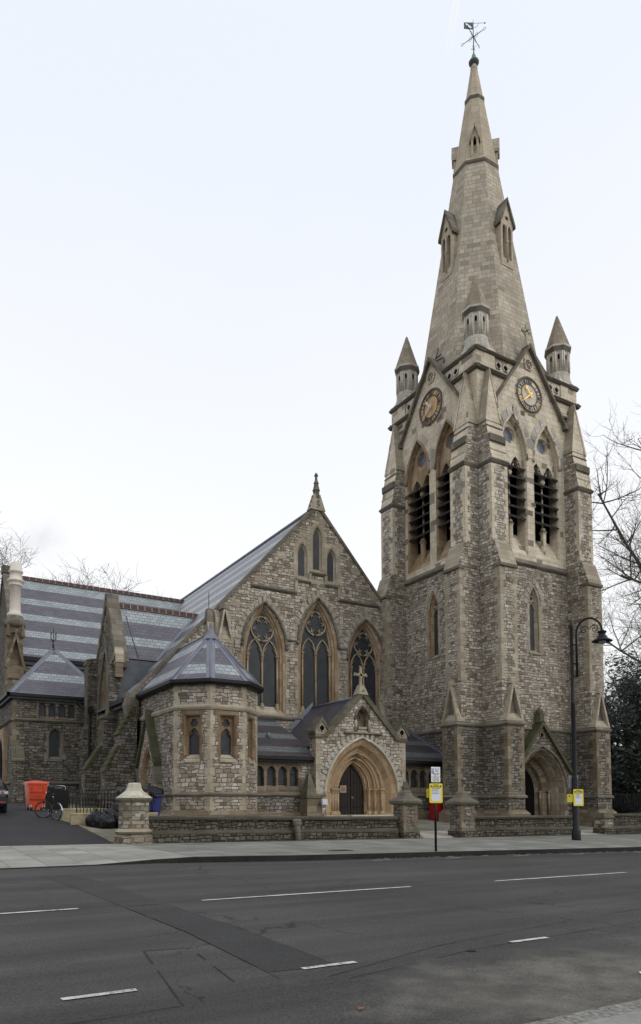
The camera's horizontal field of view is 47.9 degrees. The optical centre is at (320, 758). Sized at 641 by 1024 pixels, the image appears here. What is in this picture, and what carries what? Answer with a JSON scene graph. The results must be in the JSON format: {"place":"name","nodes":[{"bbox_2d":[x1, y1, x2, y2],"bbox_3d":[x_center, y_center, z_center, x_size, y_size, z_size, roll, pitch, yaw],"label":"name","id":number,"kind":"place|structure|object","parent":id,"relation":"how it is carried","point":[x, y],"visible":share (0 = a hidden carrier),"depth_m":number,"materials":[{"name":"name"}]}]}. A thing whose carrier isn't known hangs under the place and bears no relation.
{"place":"outdoors","nodes":[
{"label":"outdoors","id":0,"kind":"place"},
{"bbox_2d":[0,803,113,845],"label":"driveway","id":1,"kind":"structure","parent":0,"point":[21,824],"depth_m":24.91,"materials":[{"name":"grey asphalt"}]},
{"bbox_2d":[0,779,8,812],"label":"parked car","id":2,"kind":"object","parent":1,"relation":"on","point":[4,800],"visible":1,"depth_m":28.24,"materials":[{"name":"paint"}]},
{"bbox_2d":[23,780,48,810],"bbox_3d":[-12.554,1.649,31.832,0.890,1.309,1.115,2,-4,-31],"label":"wheelie bin","id":3,"kind":"object","parent":1,"relation":"on","point":[35,792],"visible":0.91,"depth_m":31.45,"materials":[{"name":"plastic"}]},
{"bbox_2d":[34,791,62,820],"bbox_3d":[-10.357,1.844,27.909,1.408,1.141,0.487,-2,-4,24],"label":"bicycle","id":4,"kind":"object","parent":1,"relation":"on","point":[52,806],"visible":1,"depth_m":27.82,"materials":[{"name":"metal"}]},
{"bbox_2d":[45,787,68,808],"bbox_3d":[-12.163,1.864,33.355,1.053,1.040,0.240,2,-4,-34],"label":"black board","id":5,"kind":"object","parent":1,"relation":"on","point":[61,796],"visible":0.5,"depth_m":33.34,"materials":[{"name":"black plastic"}]},
{"bbox_2d":[0,512,171,595],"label":"bare tree","id":6,"kind":"object","parent":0,"point":[7,559],"visible":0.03,"depth_m":72.48,"materials":[{"name":"brown plant"}]},
{"bbox_2d":[0,844,190,867],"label":"pavement","id":7,"kind":"structure","parent":0,"point":[43,855],"depth_m":18.82,"materials":[{"name":"grey concrete"}]},
{"bbox_2d":[0,851,640,1023],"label":"road","id":8,"kind":"structure","parent":0,"point":[91,944],"depth_m":7.79,"materials":[{"name":"grey asphalt"}]},
{"bbox_2d":[43,875,164,905],"bbox_3d":[-3.889,2.252,12.540,0.698,0.060,4.746,2,-4,-34],"label":"road patch","id":9,"kind":"object","parent":8,"relation":"on","point":[114,894],"visible":1,"depth_m":12.08,"materials":[{"name":"grey asphalt"}]},
{"bbox_2d":[126,904,194,916],"bbox_3d":[-2.237,2.117,10.033,0.660,0.006,1.100,2,-4,-31],"label":"road patch","id":10,"kind":"object","parent":8,"relation":"on","point":[158,910],"visible":1,"depth_m":10.02,"materials":[{"name":"grey asphalt"}]},
{"bbox_2d":[149,914,330,971],"bbox_3d":[-1.043,1.986,8.014,0.740,0.007,3.600,2,-4,-31],"label":"road patch","id":11,"kind":"object","parent":8,"relation":"on","point":[267,955],"visible":1,"depth_m":7.59,"materials":[{"name":"grey asphalt"}]},
{"bbox_2d":[0,855,625,999],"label":"road markings","id":12,"kind":"object","parent":8,"relation":"on","point":[121,991],"visible":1,"depth_m":7.93,"materials":[{"name":"paint"}]},
{"bbox_2d":[0,847,640,869],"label":"kerb","id":13,"kind":"structure","parent":8,"relation":"on","point":[261,858],"depth_m":20.21,"materials":[{"name":"stone"}]},
{"bbox_2d":[16,863,640,1023],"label":"road seams","id":14,"kind":"object","parent":8,"relation":"on","point":[172,990],"visible":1,"depth_m":6.94,"materials":[{"name":"black asphalt"}]},
{"bbox_2d":[521,1016,557,1023],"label":"gutter dirt","id":15,"kind":"structure","parent":8,"relation":"on","point":[535,1019],"depth_m":4.91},
{"bbox_2d":[525,999,640,1023],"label":"kerb","id":16,"kind":"structure","parent":8,"relation":"on","point":[599,1013],"depth_m":4.73,"materials":[{"name":"grey concrete"}]},
{"bbox_2d":[0,0,640,772],"label":"sky","id":17,"kind":"structure","parent":0,"point":[221,220],"materials":[{"name":"white"}]},
{"bbox_2d":[66,804,593,840],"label":"churchyard","id":18,"kind":"structure","parent":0,"point":[423,825],"depth_m":34.02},
{"bbox_2d":[3,562,25,693],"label":"chimney","id":19,"kind":"object","parent":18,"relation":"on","point":[14,624],"visible":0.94,"depth_m":47.11,"materials":[{"name":"stone"}]},
{"bbox_2d":[0,628,92,803],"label":"vestry","id":20,"kind":"structure","parent":18,"relation":"on","point":[42,708],"depth_m":42.66,"materials":[{"name":"grey stone"}]},
{"bbox_2d":[38,703,44,715],"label":"lancet window","id":21,"kind":"structure","parent":20,"relation":"in","point":[41,712],"depth_m":42.53,"materials":[{"name":"grey glass"}]},
{"bbox_2d":[48,704,54,716],"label":"lancet window","id":22,"kind":"structure","parent":20,"relation":"in","point":[51,709],"depth_m":42.81,"materials":[{"name":"grey glass"}]},
{"bbox_2d":[44,727,66,761],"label":"lancet window","id":23,"kind":"structure","parent":20,"relation":"in","point":[55,744],"depth_m":42.85,"materials":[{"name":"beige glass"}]},
{"bbox_2d":[58,704,64,716],"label":"lancet window","id":24,"kind":"structure","parent":20,"relation":"in","point":[61,712],"depth_m":43.10,"materials":[{"name":"grey glass"}]},
{"bbox_2d":[68,705,73,717],"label":"lancet window","id":25,"kind":"structure","parent":20,"relation":"in","point":[70,709],"depth_m":43.38,"materials":[{"name":"grey glass"}]},
{"bbox_2d":[60,808,106,822],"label":"wall","id":26,"kind":"structure","parent":18,"relation":"on","point":[66,813],"depth_m":28.10,"materials":[{"name":"beige stone"}]},
{"bbox_2d":[69,789,115,807],"bbox_3d":[-8.387,1.646,29.056,3.367,0.790,0.040,2,-4,-31],"label":"railing","id":27,"kind":"object","parent":26,"relation":"on","point":[114,790],"visible":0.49,"depth_m":28.66,"materials":[{"name":"black metal"}]},
{"bbox_2d":[56,818,117,843],"bbox_3d":[-15.998,3.072,38.923,1.570,1.385,36.600,2,-4,-31],"label":"edging","id":28,"kind":"object","parent":18,"relation":"on","point":[94,832],"visible":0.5,"depth_m":24.85,"materials":[{"name":"grey stone"}]},
{"bbox_2d":[0,565,184,696],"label":"transept","id":29,"kind":"structure","parent":18,"relation":"on","point":[71,614],"depth_m":53.04,"materials":[{"name":"tile"}]},
{"bbox_2d":[85,808,102,826],"bbox_3d":[-8.312,2.193,26.764,0.727,0.708,0.741,-1,-4,18],"label":"bin bag","id":30,"kind":"object","parent":18,"relation":"on","point":[90,818],"visible":0.69,"depth_m":26.50,"materials":[{"name":"black plastic"}]},
{"bbox_2d":[94,811,116,828],"bbox_3d":[-7.888,2.250,26.601,0.808,0.662,0.864,-2,-4,25],"label":"bin bag","id":31,"kind":"object","parent":18,"relation":"on","point":[106,820],"visible":0.93,"depth_m":26.31,"materials":[{"name":"black plastic"}]},
{"bbox_2d":[102,805,118,816],"bbox_3d":[-7.777,2.158,27.147,0.988,0.832,0.903,2,-4,-31],"label":"bin bag","id":32,"kind":"object","parent":18,"relation":"on","point":[112,811],"visible":0.3,"depth_m":26.88,"materials":[{"name":"black plastic"}]},
{"bbox_2d":[112,802,118,811],"bbox_3d":[-7.446,1.815,27.314,0.724,0.598,0.828,-3,-4,35],"label":"bin bag","id":33,"kind":"object","parent":32,"relation":"on","point":[115,806],"visible":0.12,"depth_m":27.03,"materials":[{"name":"black plastic"}]},
{"bbox_2d":[70,812,157,829],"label":"wall","id":34,"kind":"structure","parent":18,"relation":"on","point":[77,818],"depth_m":26.87,"materials":[{"name":"beige stone"}]},
{"bbox_2d":[76,793,152,812],"bbox_3d":[-7.818,1.726,27.686,2.997,0.790,0.040,2,-4,-31],"label":"railing","id":35,"kind":"object","parent":34,"relation":"on","point":[100,801],"visible":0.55,"depth_m":27.24,"materials":[{"name":"black metal"}]},
{"bbox_2d":[114,783,152,843],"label":"gate pier","id":36,"kind":"structure","parent":18,"relation":"on","point":[133,800],"depth_m":23.39,"materials":[{"name":"beige stone"}]},
{"bbox_2d":[79,593,197,833],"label":"side chapel","id":37,"kind":"structure","parent":18,"relation":"on","point":[133,640],"depth_m":40.90,"materials":[{"name":"grey stone"}]},
{"bbox_2d":[149,795,162,815],"bbox_3d":[-7.161,2.008,28.681,1.530,1.120,1.005,2,-4,-31],"label":"wheelie bin","id":38,"kind":"object","parent":18,"relation":"on","point":[156,804],"visible":0.1,"depth_m":28.62,"materials":[{"name":"plastic"}]},
{"bbox_2d":[116,786,143,795],"bbox_3d":[-7.483,1.274,28.523,1.174,0.608,1.002,2,-4,-31],"label":"bin bag","id":39,"kind":"object","parent":38,"relation":"in","point":[121,790],"visible":0.17,"depth_m":28.18,"materials":[{"name":"black plastic"}]},
{"bbox_2d":[141,783,163,797],"bbox_3d":[-6.827,1.294,28.880,1.179,0.608,0.998,2,-4,-31],"label":"bin bag","id":40,"kind":"object","parent":38,"relation":"in","point":[150,789],"visible":0.53,"depth_m":28.62,"materials":[{"name":"black plastic"}]},
{"bbox_2d":[134,623,263,815],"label":"apse chapel","id":41,"kind":"structure","parent":18,"relation":"on","point":[197,745],"depth_m":32.39,"materials":[{"name":"beige stone"}]},
{"bbox_2d":[134,709,161,810],"bbox_3d":[-8.135,0.911,34.798,0.820,6.500,3.020,2,-4,-31],"label":"side doorway","id":42,"kind":"structure","parent":41,"relation":"in","point":[148,746],"depth_m":34.72,"materials":[{"name":"beige stone"}]},
{"bbox_2d":[181,709,203,761],"bbox_3d":[-5.608,-1.046,32.237,0.670,2.470,1.060,14,-15,-76],"label":"apse window","id":43,"kind":"structure","parent":41,"relation":"in","point":[192,724],"depth_m":32.11,"materials":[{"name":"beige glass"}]},
{"bbox_2d":[217,710,238,761],"bbox_3d":[-4.197,-1.046,32.299,1.060,2.470,0.350,2,-4,-31],"label":"apse window","id":44,"kind":"structure","parent":41,"relation":"in","point":[227,731],"depth_m":32.39,"materials":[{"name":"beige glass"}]},
{"bbox_2d":[247,713,254,763],"bbox_3d":[-3.326,-0.974,33.476,0.350,2.470,1.060,-1,-4,14],"label":"apse window","id":45,"kind":"structure","parent":41,"relation":"in","point":[251,718],"depth_m":33.76,"materials":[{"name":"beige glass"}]},
{"bbox_2d":[95,473,382,834],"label":"church nave","id":46,"kind":"structure","parent":18,"relation":"on","point":[291,612],"depth_m":42.09,"materials":[{"name":"stone"}]},
{"bbox_2d":[235,594,292,716],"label":"nave window","id":47,"kind":"structure","parent":46,"relation":"in","point":[264,656],"depth_m":41.00,"materials":[{"name":"stone"}]},
{"bbox_2d":[297,541,308,579],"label":"lancet window","id":48,"kind":"structure","parent":46,"relation":"in","point":[302,550],"depth_m":42.42,"materials":[{"name":"beige glass"}]},
{"bbox_2d":[291,590,343,715],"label":"nave window","id":49,"kind":"structure","parent":46,"relation":"in","point":[318,669],"depth_m":42.75,"materials":[{"name":"glass"}]},
{"bbox_2d":[312,525,323,573],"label":"lancet window","id":50,"kind":"structure","parent":46,"relation":"in","point":[317,535],"depth_m":43.00,"materials":[{"name":"beige glass"}]},
{"bbox_2d":[327,548,337,584],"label":"lancet window","id":51,"kind":"structure","parent":46,"relation":"in","point":[332,560],"depth_m":43.45,"materials":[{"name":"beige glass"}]},
{"bbox_2d":[341,612,382,706],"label":"nave window","id":52,"kind":"structure","parent":46,"relation":"in","point":[363,648],"depth_m":44.51,"materials":[{"name":"glass"}]},
{"bbox_2d":[148,816,398,842],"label":"boundary wall","id":53,"kind":"structure","parent":18,"relation":"on","point":[165,829],"depth_m":26.05,"materials":[{"name":"grey stone"}]},
{"bbox_2d":[257,718,313,815],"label":"narthex","id":54,"kind":"structure","parent":18,"relation":"on","point":[282,772],"depth_m":35.70,"materials":[{"name":"grey stone"}]},
{"bbox_2d":[257,766,261,785],"bbox_3d":[-3.042,0.862,35.036,0.500,1.000,0.030,2,-4,-31],"label":"lancet window","id":55,"kind":"structure","parent":54,"relation":"in","point":[259,771],"depth_m":35.10,"materials":[{"name":"grey glass"}]},
{"bbox_2d":[267,766,273,785],"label":"lancet window","id":56,"kind":"structure","parent":54,"relation":"in","point":[270,772],"depth_m":35.41,"materials":[{"name":"grey glass"}]},
{"bbox_2d":[278,767,284,785],"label":"lancet window","id":57,"kind":"structure","parent":54,"relation":"in","point":[281,773],"depth_m":35.72,"materials":[{"name":"grey glass"}]},
{"bbox_2d":[290,767,296,785],"bbox_3d":[-1.406,0.919,36.019,0.500,1.000,0.030,2,-4,-31],"label":"lancet window","id":58,"kind":"structure","parent":54,"relation":"in","point":[293,775],"depth_m":36.06,"materials":[{"name":"grey glass"}]},
{"bbox_2d":[287,666,417,815],"bbox_3d":[0.991,-0.262,39.218,6.870,8.947,5.920,2,-4,-31],"label":"church porch","id":59,"kind":"object","parent":18,"relation":"on","point":[344,739],"visible":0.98,"depth_m":37.92,"materials":[{"name":"beige stone"}]},
{"bbox_2d":[321,799,327,815],"bbox_3d":[0.166,2.575,35.521,0.404,1.136,0.282,2,-4,-31],"label":"floodlight","id":60,"kind":"object","parent":59,"relation":"attached to","point":[324,802],"visible":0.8,"depth_m":35.45,"materials":[{"name":"white metal"}]},
{"bbox_2d":[340,785,345,792],"bbox_3d":[1.195,1.628,38.001,0.380,0.380,0.024,2,-4,-31],"label":"notice board","id":61,"kind":"object","parent":59,"relation":"attached to","point":[343,788],"visible":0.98,"depth_m":37.98,"materials":[{"name":"beige paper"}]},
{"bbox_2d":[339,764,363,814],"bbox_3d":[1.600,1.652,38.238,1.680,2.700,0.052,2,-4,-31],"label":"door","id":62,"kind":"structure","parent":59,"relation":"in","point":[351,802],"depth_m":38.29,"materials":[{"name":"brown wood"}]},
{"bbox_2d":[388,790,421,838],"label":"gate pier","id":63,"kind":"structure","parent":18,"relation":"on","point":[405,803],"depth_m":29.25,"materials":[{"name":"beige stone"}]},
{"bbox_2d":[405,730,442,819],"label":"narthex","id":64,"kind":"structure","parent":18,"relation":"on","point":[422,754],"depth_m":40.21,"materials":[{"name":"grey stone"}]},
{"bbox_2d":[411,771,415,786],"bbox_3d":[5.072,1.146,39.910,0.500,1.000,0.030,2,-4,-31],"label":"lancet window","id":65,"kind":"structure","parent":64,"relation":"in","point":[413,777],"depth_m":39.97,"materials":[{"name":"grey glass"}]},
{"bbox_2d":[420,771,424,787],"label":"lancet window","id":66,"kind":"structure","parent":64,"relation":"in","point":[422,779],"depth_m":40.29,"materials":[{"name":"grey glass"}]},
{"bbox_2d":[428,801,442,819],"bbox_3d":[6.465,2.835,39.494,0.880,1.149,0.790,2,-4,-31],"label":"wheelie bin","id":67,"kind":"object","parent":18,"relation":"on","point":[439,808],"visible":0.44,"depth_m":39.28,"materials":[{"name":"plastic"}]},
{"bbox_2d":[445,791,478,837],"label":"gate pier","id":68,"kind":"structure","parent":18,"relation":"on","point":[462,814],"depth_m":30.86,"materials":[{"name":"beige stone"}]},
{"bbox_2d":[377,63,616,826],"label":"church tower","id":69,"kind":"structure","parent":18,"relation":"on","point":[490,586],"depth_m":42.37,"materials":[{"name":"beige stone"}]},
{"bbox_2d":[404,432,433,573],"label":"belfry window","id":70,"kind":"structure","parent":69,"relation":"in","point":[417,471],"depth_m":45.10,"materials":[{"name":"beige stone"}]},
{"bbox_2d":[425,593,441,660],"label":"lancet window","id":71,"kind":"structure","parent":69,"relation":"in","point":[432,623],"depth_m":43.21,"materials":[{"name":"beige glass"}]},
{"bbox_2d":[430,411,454,560],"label":"belfry window","id":72,"kind":"structure","parent":69,"relation":"in","point":[442,453],"depth_m":42.99,"materials":[{"name":"beige stone"}]},
{"bbox_2d":[461,22,485,67],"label":"weathervane","id":73,"kind":"object","parent":69,"relation":"on","point":[474,59],"visible":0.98,"depth_m":47.66,"materials":[{"name":"grey metal"}]},
{"bbox_2d":[501,404,532,554],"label":"belfry window","id":74,"kind":"structure","parent":69,"relation":"in","point":[516,446],"depth_m":41.97,"materials":[{"name":"beige stone"}]},
{"bbox_2d":[526,586,543,654],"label":"lancet window","id":75,"kind":"structure","parent":69,"relation":"in","point":[534,608],"depth_m":41.91,"materials":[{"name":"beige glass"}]},
{"bbox_2d":[528,417,563,562],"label":"belfry window","id":76,"kind":"structure","parent":69,"relation":"in","point":[547,457],"depth_m":43.29,"materials":[{"name":"beige stone"}]},
{"bbox_2d":[474,815,572,836],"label":"boundary wall","id":77,"kind":"structure","parent":18,"relation":"on","point":[517,825],"depth_m":32.81,"materials":[{"name":"grey stone"}]},
{"bbox_2d":[562,402,640,715],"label":"bare tree","id":78,"kind":"object","parent":18,"relation":"on","point":[633,554],"visible":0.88,"depth_m":45.49,"materials":[{"name":"brown plant"}]},
{"bbox_2d":[592,813,615,833],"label":"gate pier","id":79,"kind":"structure","parent":18,"relation":"on","point":[603,823],"depth_m":35.73,"materials":[{"name":"grey stone"}]},
{"bbox_2d":[602,591,640,812],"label":"bare tree","id":80,"kind":"object","parent":18,"relation":"on","point":[639,642],"visible":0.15,"depth_m":56.99,"materials":[{"name":"brown plant"}]},
{"bbox_2d":[604,650,640,812],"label":"evergreen tree","id":81,"kind":"object","parent":18,"relation":"on","point":[625,758],"visible":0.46,"depth_m":47.36,"materials":[{"name":"green plant"}]},
{"bbox_2d":[604,696,640,812],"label":"evergreen tree","id":82,"kind":"object","parent":18,"relation":"on","point":[619,738],"depth_m":54.55,"materials":[{"name":"green plant"}]},
{"bbox_2d":[611,813,640,833],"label":"boundary wall","id":83,"kind":"structure","parent":18,"relation":"on","point":[626,823],"depth_m":36.58,"materials":[{"name":"grey stone"}]},
{"bbox_2d":[612,794,640,812],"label":"railing","id":84,"kind":"object","parent":18,"relation":"on","point":[627,803],"visible":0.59,"depth_m":44.73,"materials":[{"name":"black metal"}]},
{"bbox_2d":[618,686,640,789],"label":"evergreen tree","id":85,"kind":"object","parent":18,"relation":"on","point":[637,727],"visible":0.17,"depth_m":50.47,"materials":[{"name":"green plant"}]},
{"bbox_2d":[126,834,640,856],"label":"pavement","id":86,"kind":"structure","parent":0,"point":[315,847],"depth_m":24.63,"materials":[{"name":"grey concrete"}]},
{"bbox_2d":[292,819,301,840],"bbox_3d":[-0.851,2.679,26.527,0.351,0.890,0.325,2,-4,-31],"label":"stone post","id":87,"kind":"object","parent":86,"relation":"on","point":[297,824],"visible":0.91,"depth_m":26.43,"materials":[{"name":"beige stone"}]},
{"bbox_2d":[328,849,352,850],"bbox_3d":[0.552,2.793,21.700,0.750,0.054,0.450,2,-4,-31],"label":"inspection cover","id":88,"kind":"object","parent":86,"relation":"on","point":[341,850],"visible":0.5,"depth_m":21.56,"materials":[{"name":"metal"}]},
{"bbox_2d":[168,833,640,842],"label":"wall foot dirt","id":89,"kind":"structure","parent":86,"relation":"on","point":[356,839],"depth_m":27.50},
{"bbox_2d":[426,767,442,851],"bbox_3d":[3.521,1.613,22.181,0.491,2.691,0.164,0,-4,-8],"label":"parking sign","id":90,"kind":"object","parent":86,"relation":"on","point":[434,793],"visible":0.99,"depth_m":22.18,"materials":[{"name":"yellow metal"}]},
{"bbox_2d":[567,617,612,839],"bbox_3d":[11.394,-1.224,30.346,1.901,9.515,0.840,-3,-5,38],"label":"street lamp","id":91,"kind":"object","parent":86,"relation":"on","point":[576,798],"visible":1,"depth_m":30.48,"materials":[{"name":"black metal"}]},
{"bbox_2d":[420,830,604,837],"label":"path","id":92,"kind":"structure","parent":0,"point":[430,834],"depth_m":31.65,"materials":[{"name":"grey concrete"}]},
{"bbox_2d":[577,1009,640,1023],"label":"pavement","id":93,"kind":"structure","parent":0,"point":[632,1017],"depth_m":4.63,"materials":[{"name":"grey concrete"}]}
]}

